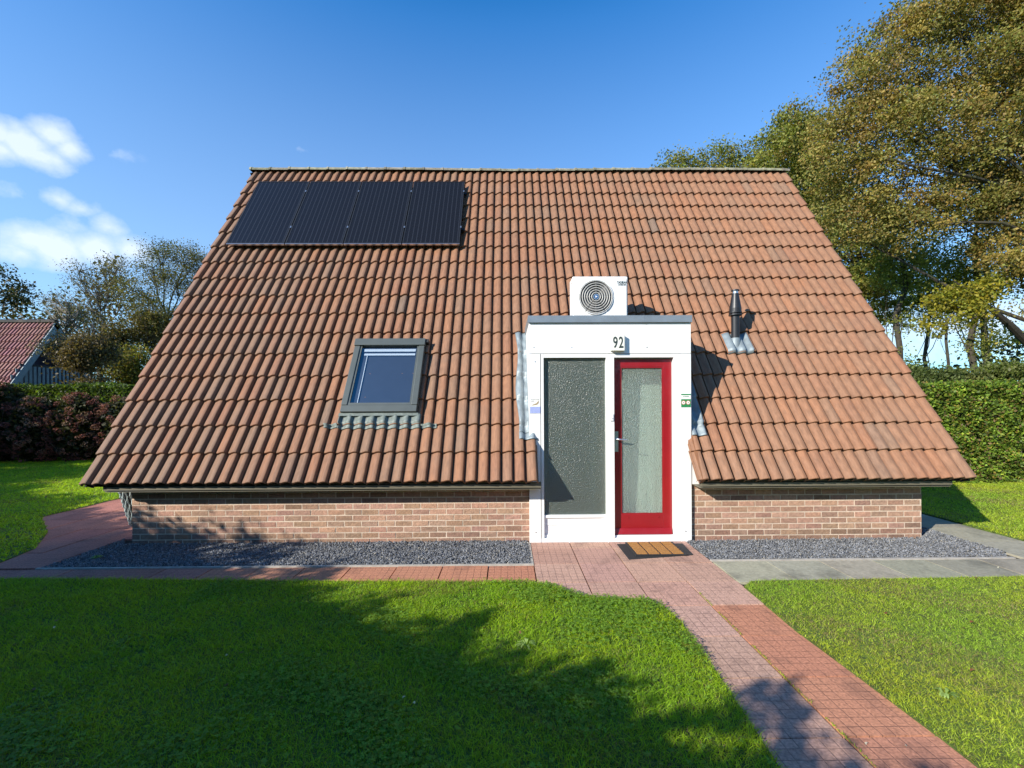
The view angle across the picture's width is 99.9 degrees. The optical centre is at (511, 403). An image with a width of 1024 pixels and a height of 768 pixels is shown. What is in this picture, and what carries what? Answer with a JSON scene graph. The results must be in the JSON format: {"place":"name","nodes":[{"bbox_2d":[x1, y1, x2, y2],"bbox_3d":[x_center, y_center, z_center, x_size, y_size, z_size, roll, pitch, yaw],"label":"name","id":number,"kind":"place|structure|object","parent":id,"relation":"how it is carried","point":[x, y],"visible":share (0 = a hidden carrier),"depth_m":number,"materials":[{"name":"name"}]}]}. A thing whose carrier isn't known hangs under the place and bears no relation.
{"place":"outdoors","nodes":[
{"label":"outdoors","id":0,"kind":"place"},
{"bbox_2d":[0,456,119,562],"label":"lawn","id":1,"kind":"structure","parent":0,"point":[11,556],"depth_m":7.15,"materials":[{"name":"green plant"}]},
{"bbox_2d":[0,378,35,461],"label":"hydrangea bush","id":2,"kind":"object","parent":1,"relation":"on","point":[10,395],"visible":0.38,"depth_m":13.47,"materials":[{"name":"green plant"}]},
{"bbox_2d":[0,396,74,462],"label":"hydrangea bush","id":3,"kind":"object","parent":1,"relation":"on","point":[29,409],"visible":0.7,"depth_m":13.24,"materials":[{"name":"brown plant"}]},
{"bbox_2d":[0,381,134,449],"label":"hedge","id":4,"kind":"object","parent":1,"relation":"on","point":[104,391],"visible":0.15,"depth_m":15.27,"materials":[{"name":"green plant"}]},
{"bbox_2d":[41,391,111,461],"bbox_3d":[-13.927,0.813,13.894,1.848,2.378,1.675,0,0,-1],"label":"hydrangea bush","id":5,"kind":"object","parent":1,"relation":"on","point":[78,411],"visible":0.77,"depth_m":13.48,"materials":[{"name":"brown plant"}]},
{"bbox_2d":[88,395,126,448],"bbox_3d":[-12.748,0.864,14.173,1.752,2.258,1.769,0,0,-44],"label":"hydrangea bush","id":6,"kind":"object","parent":1,"relation":"on","point":[108,414],"visible":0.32,"depth_m":13.68,"materials":[{"name":"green plant"}]},
{"bbox_2d":[0,499,535,582],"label":"side path","id":7,"kind":"structure","parent":0,"point":[75,532],"depth_m":4.66,"materials":[{"name":"red brick"}]},
{"bbox_2d":[118,492,131,525],"bbox_3d":[-5.218,1.360,5.992,0.817,0.930,0.413,0,0,-1],"label":"wicker seat","id":8,"kind":"object","parent":7,"relation":"on","point":[126,499],"visible":0.25,"depth_m":5.95,"materials":[{"name":"grey wicker"}]},
{"bbox_2d":[0,573,790,767],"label":"lawn","id":9,"kind":"structure","parent":0,"point":[372,654],"depth_m":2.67,"materials":[{"name":"green plant"}]},
{"bbox_2d":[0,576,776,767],"bbox_3d":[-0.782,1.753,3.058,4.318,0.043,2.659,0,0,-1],"label":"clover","id":10,"kind":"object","parent":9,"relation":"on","point":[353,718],"visible":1,"depth_m":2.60,"materials":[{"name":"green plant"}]},
{"bbox_2d":[514,637,535,648],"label":"lawn weed","id":11,"kind":"object","parent":9,"relation":"on","point":[525,641],"visible":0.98,"depth_m":3.13,"materials":[{"name":"green plant"}]},
{"bbox_2d":[0,0,1023,381],"label":"sky","id":12,"kind":"structure","parent":0,"point":[121,120],"materials":[{"name":"blue"}]},
{"bbox_2d":[79,167,976,544],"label":"holiday house","id":13,"kind":"structure","parent":0,"point":[323,393],"depth_m":5.90,"materials":[{"name":"tile"}]},
{"bbox_2d":[226,181,309,244],"bbox_3d":[-4.398,-3.500,7.856,0.996,1.593,1.019,0,0,-1],"label":"solar panel","id":14,"kind":"object","parent":13,"relation":"attached to","point":[269,213],"visible":0.95,"depth_m":7.79,"materials":[{"name":"glass"}]},
{"bbox_2d":[285,181,361,244],"bbox_3d":[-3.398,-3.505,7.867,0.996,1.593,1.019,0,0,-1],"label":"solar panel","id":15,"kind":"object","parent":13,"relation":"attached to","point":[325,213],"visible":0.95,"depth_m":7.80,"materials":[{"name":"glass"}]},
{"bbox_2d":[344,181,412,244],"bbox_3d":[-2.398,-3.510,7.878,0.996,1.593,1.019,0,0,-1],"label":"solar panel","id":16,"kind":"object","parent":13,"relation":"attached to","point":[379,214],"visible":0.98,"depth_m":7.81,"materials":[{"name":"glass"}]},
{"bbox_2d":[402,182,466,244],"bbox_3d":[-1.379,-3.514,7.890,1.034,1.593,1.019,0,0,-1],"label":"solar panel","id":17,"kind":"object","parent":13,"relation":"attached to","point":[434,215],"visible":1,"depth_m":7.82,"materials":[{"name":"glass"}]},
{"bbox_2d":[530,398,539,412],"bbox_3d":[0.295,0.034,5.513,0.136,0.200,0.004,0,0,-1],"label":"info sticker","id":18,"kind":"object","parent":13,"relation":"attached to","point":[534,405],"visible":1,"depth_m":5.51,"materials":[{"name":"white paper"}]},
{"bbox_2d":[570,277,627,314],"bbox_3d":[1.261,-1.454,6.306,0.809,0.735,0.336,0,0,-1],"label":"air conditioner","id":19,"kind":"object","parent":13,"relation":"on","point":[598,295],"visible":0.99,"depth_m":6.17,"materials":[{"name":"white paint"}]},
{"bbox_2d":[610,334,624,350],"bbox_3d":[1.346,-0.769,5.494,0.178,0.210,0.064,0,0,-1],"label":"house number sign","id":20,"kind":"object","parent":13,"relation":"attached to","point":[617,342],"visible":1,"depth_m":5.46,"materials":[{"name":"white plastic"}]},
{"bbox_2d":[614,359,672,534],"bbox_3d":[1.696,0.567,5.592,0.774,2.274,0.113,0,0,-1],"label":"door","id":21,"kind":"structure","parent":13,"relation":"in","point":[625,523],"depth_m":5.60,"materials":[{"name":"red paint"}]},
{"bbox_2d":[681,394,690,406],"bbox_3d":[2.238,-0.033,5.533,0.126,0.175,0.007,0,0,-1],"label":"green notice","id":22,"kind":"object","parent":13,"relation":"attached to","point":[685,400],"visible":1,"depth_m":5.53,"materials":[{"name":"green plastic"}]},
{"bbox_2d":[125,540,1018,593],"bbox_3d":[-3.524,1.829,2.961,25.000,0.001,22.000,0,0,-1],"label":"soil bed","id":23,"kind":"object","parent":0,"point":[128,542],"depth_m":4.91,"materials":[{"name":"brown soil"}]},
{"bbox_2d":[42,538,530,567],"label":"gravel","id":24,"kind":"structure","parent":23,"relation":"on","point":[116,552],"depth_m":5.09,"materials":[{"name":"grey gravel"}]},
{"bbox_2d":[35,542,1015,569],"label":"kerb","id":25,"kind":"structure","parent":23,"relation":"on","point":[711,560],"depth_m":4.74,"materials":[{"name":"concrete"}]},
{"bbox_2d":[687,526,1007,559],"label":"gravel","id":26,"kind":"structure","parent":23,"relation":"on","point":[897,547],"depth_m":5.21,"materials":[{"name":"grey gravel"}]},
{"bbox_2d":[531,541,976,767],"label":"garden path","id":27,"kind":"structure","parent":0,"point":[799,730],"depth_m":2.90,"materials":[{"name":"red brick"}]},
{"bbox_2d":[617,543,692,559],"bbox_3d":[1.738,1.775,5.151,0.828,0.006,0.538,0,0,-1],"label":"rubber mat","id":28,"kind":"object","parent":27,"relation":"on","point":[627,552],"visible":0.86,"depth_m":5.09,"materials":[{"name":"black rubber"}]},
{"bbox_2d":[625,542,686,555],"bbox_3d":[1.733,1.759,5.215,0.605,0.024,0.460,0,0,-1],"label":"doormat","id":29,"kind":"object","parent":28,"relation":"on","point":[654,549],"visible":1,"depth_m":5.16,"materials":[{"name":"brown fabric"}]},
{"bbox_2d":[713,514,1023,583],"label":"pavement","id":30,"kind":"structure","parent":0,"point":[743,572],"depth_m":4.65,"materials":[{"name":"concrete"}]},
{"bbox_2d":[744,574,1023,767],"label":"lawn","id":31,"kind":"structure","parent":0,"point":[930,724],"depth_m":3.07,"materials":[{"name":"green plant"}]},
{"bbox_2d":[931,686,960,699],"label":"lawn weed","id":32,"kind":"object","parent":31,"relation":"on","point":[942,693],"visible":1,"depth_m":2.57,"materials":[{"name":"green plant"}]},
{"bbox_2d":[921,481,1023,540],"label":"lawn","id":33,"kind":"structure","parent":0,"point":[971,525],"depth_m":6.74,"materials":[{"name":"green plant"}]},
{"bbox_2d":[13,492,1023,767],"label":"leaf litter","id":34,"kind":"object","parent":33,"relation":"on","point":[443,664],"visible":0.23,"depth_m":2.98,"materials":[{"name":"brown plant"}]},
{"bbox_2d":[907,359,944,371],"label":"shrub","id":35,"kind":"object","parent":33,"relation":"on","point":[911,366],"visible":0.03,"depth_m":13.81,"materials":[{"name":"green plant"}]},
{"bbox_2d":[909,359,980,382],"bbox_3d":[12.675,0.206,13.239,1.969,3.076,2.045,0,0,-1],"label":"shrub","id":36,"kind":"object","parent":33,"relation":"on","point":[937,374],"visible":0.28,"depth_m":12.72,"materials":[{"name":"green plant"}]},
{"bbox_2d":[910,272,1018,368],"bbox_3d":[15.024,-1.274,14.297,2.701,6.018,1.998,0,0,31],"label":"young tree","id":37,"kind":"object","parent":33,"relation":"on","point":[960,300],"visible":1,"depth_m":14.13,"materials":[{"name":"green plant"}]},
{"bbox_2d":[916,377,1023,483],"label":"hedge","id":38,"kind":"object","parent":33,"relation":"on","point":[982,422],"visible":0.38,"depth_m":9.29,"materials":[{"name":"green plant"}]},
{"bbox_2d":[943,361,1005,380],"bbox_3d":[14.117,0.219,13.380,1.807,3.029,1.899,0,0,-41],"label":"shrub","id":39,"kind":"object","parent":33,"relation":"on","point":[973,375],"visible":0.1,"depth_m":12.90,"materials":[{"name":"green plant"}]},
{"bbox_2d":[968,355,1023,381],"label":"shrub","id":40,"kind":"object","parent":33,"relation":"on","point":[1014,370],"visible":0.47,"depth_m":12.66,"materials":[{"name":"green plant"}]},
{"label":"ground","id":41,"kind":"structure","parent":0,"visible":0},
{"bbox_2d":[0,262,42,312],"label":"dark tree","id":42,"kind":"object","parent":41,"relation":"on","point":[17,296],"visible":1,"depth_m":17.10,"materials":[{"name":"green plant"}]},
{"bbox_2d":[0,319,93,384],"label":"neighbouring house","id":43,"kind":"structure","parent":41,"relation":"on","point":[15,334],"depth_m":19.25,"materials":[{"name":"red tile"}]},
{"bbox_2d":[19,356,50,383],"bbox_3d":[-22.028,-1.519,19.757,0.020,1.350,1.600,0,0,-1],"label":"balcony door","id":44,"kind":"structure","parent":43,"relation":"in","point":[40,359],"depth_m":20.12,"materials":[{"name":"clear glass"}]},
{"bbox_2d":[7,285,108,381],"bbox_3d":[-21.700,-2.219,21.237,3.484,8.280,11.985,0,0,-45],"label":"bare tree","id":45,"kind":"object","parent":41,"relation":"on","point":[68,316],"visible":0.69,"depth_m":18.23,"materials":[{"name":"green plant"}]},
{"bbox_2d":[0,249,151,382],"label":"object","id":46,"kind":"object","parent":41,"relation":"on","point":[13,315],"visible":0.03,"depth_m":30.61,"materials":[{"name":"green plant"}]},
{"bbox_2d":[29,323,133,384],"bbox_3d":[-17.114,-0.722,17.515,2.488,5.216,3.283,0,0,12],"label":"thicket bush","id":47,"kind":"object","parent":41,"relation":"on","point":[83,354],"visible":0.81,"depth_m":17.06,"materials":[{"name":"green plant"}]},
{"bbox_2d":[55,250,146,377],"bbox_3d":[-24.159,-3.676,25.434,5.191,11.197,3.841,0,0,34],"label":"bare tree","id":48,"kind":"object","parent":41,"relation":"on","point":[98,299],"visible":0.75,"depth_m":25.52,"materials":[{"name":"green plant"}]},
{"bbox_2d":[84,313,147,382],"bbox_3d":[-20.850,-1.389,22.691,3.151,6.591,3.590,0,0,-1],"label":"thicket bush","id":49,"kind":"object","parent":41,"relation":"on","point":[120,333],"visible":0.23,"depth_m":22.27,"materials":[{"name":"green plant"}]},
{"bbox_2d":[94,341,153,384],"bbox_3d":[-18.512,-0.592,20.933,3.108,4.977,2.925,0,0,-40],"label":"thicket bush","id":50,"kind":"object","parent":41,"relation":"on","point":[129,372],"visible":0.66,"depth_m":20.53,"materials":[{"name":"green plant"}]},
{"bbox_2d":[108,302,171,358],"bbox_3d":[-20.079,-1.795,23.743,3.627,7.402,3.706,0,0,-1],"label":"thicket bush","id":51,"kind":"object","parent":41,"relation":"on","point":[153,340],"visible":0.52,"depth_m":23.36,"materials":[{"name":"green plant"}]},
{"bbox_2d":[100,232,209,339],"bbox_3d":[-19.867,-3.902,24.663,5.791,11.630,5.570,0,0,-1],"label":"leafy tree","id":52,"kind":"object","parent":41,"relation":"on","point":[155,277],"visible":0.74,"depth_m":24.63,"materials":[{"name":"green plant"}]},
{"bbox_2d":[651,144,710,167],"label":"distant tree","id":53,"kind":"object","parent":41,"relation":"on","point":[686,162],"visible":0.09,"depth_m":33.43,"materials":[{"name":"green plant"}]},
{"bbox_2d":[693,131,764,167],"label":"distant tree","id":54,"kind":"object","parent":41,"relation":"on","point":[728,161],"visible":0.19,"depth_m":33.56,"materials":[{"name":"green plant"}]},
{"bbox_2d":[736,121,822,211],"bbox_3d":[17.988,-8.862,30.008,8.032,21.220,8.030,0,0,-1],"label":"distant tree","id":55,"kind":"object","parent":41,"relation":"on","point":[752,164],"visible":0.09,"depth_m":29.98,"materials":[{"name":"green plant"}]},
{"bbox_2d":[744,92,939,326],"bbox_3d":[17.852,-7.420,23.456,10.640,18.289,5.435,0,0,-1],"label":"oak tree","id":56,"kind":"object","parent":41,"relation":"on","point":[788,121],"visible":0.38,"depth_m":22.65,"materials":[{"name":"green plant"}]},
{"bbox_2d":[851,221,954,366],"bbox_3d":[16.469,-3.559,18.623,4.188,10.597,3.622,0,0,-1],"label":"slim tree","id":57,"kind":"object","parent":41,"relation":"on","point":[904,278],"visible":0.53,"depth_m":18.34,"materials":[{"name":"green plant"}]},
{"bbox_2d":[783,0,1023,345],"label":"oak tree","id":58,"kind":"object","parent":41,"relation":"on","point":[898,113],"visible":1,"depth_m":15.77,"materials":[{"name":"green plant"}]},
{"bbox_2d":[877,232,964,368],"bbox_3d":[20.953,-3.482,21.124,4.438,10.393,3.476,0,0,-1],"label":"slim tree","id":59,"kind":"object","parent":41,"relation":"on","point":[926,346],"visible":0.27,"depth_m":21.17,"materials":[{"name":"green plant"}]},
{"bbox_2d":[906,324,1023,380],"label":"woodland","id":60,"kind":"object","parent":41,"relation":"on","point":[1008,351],"visible":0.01,"depth_m":28.93,"materials":[{"name":"green plant"}]},
{"bbox_2d":[908,175,1023,371],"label":"slim tree","id":61,"kind":"object","parent":41,"relation":"on","point":[969,344],"visible":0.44,"depth_m":18.20,"materials":[{"name":"green plant"}]},
{"bbox_2d":[915,223,1023,364],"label":"slim tree","id":62,"kind":"object","parent":41,"relation":"on","point":[981,331],"visible":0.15,"depth_m":19.51,"materials":[{"name":"green plant"}]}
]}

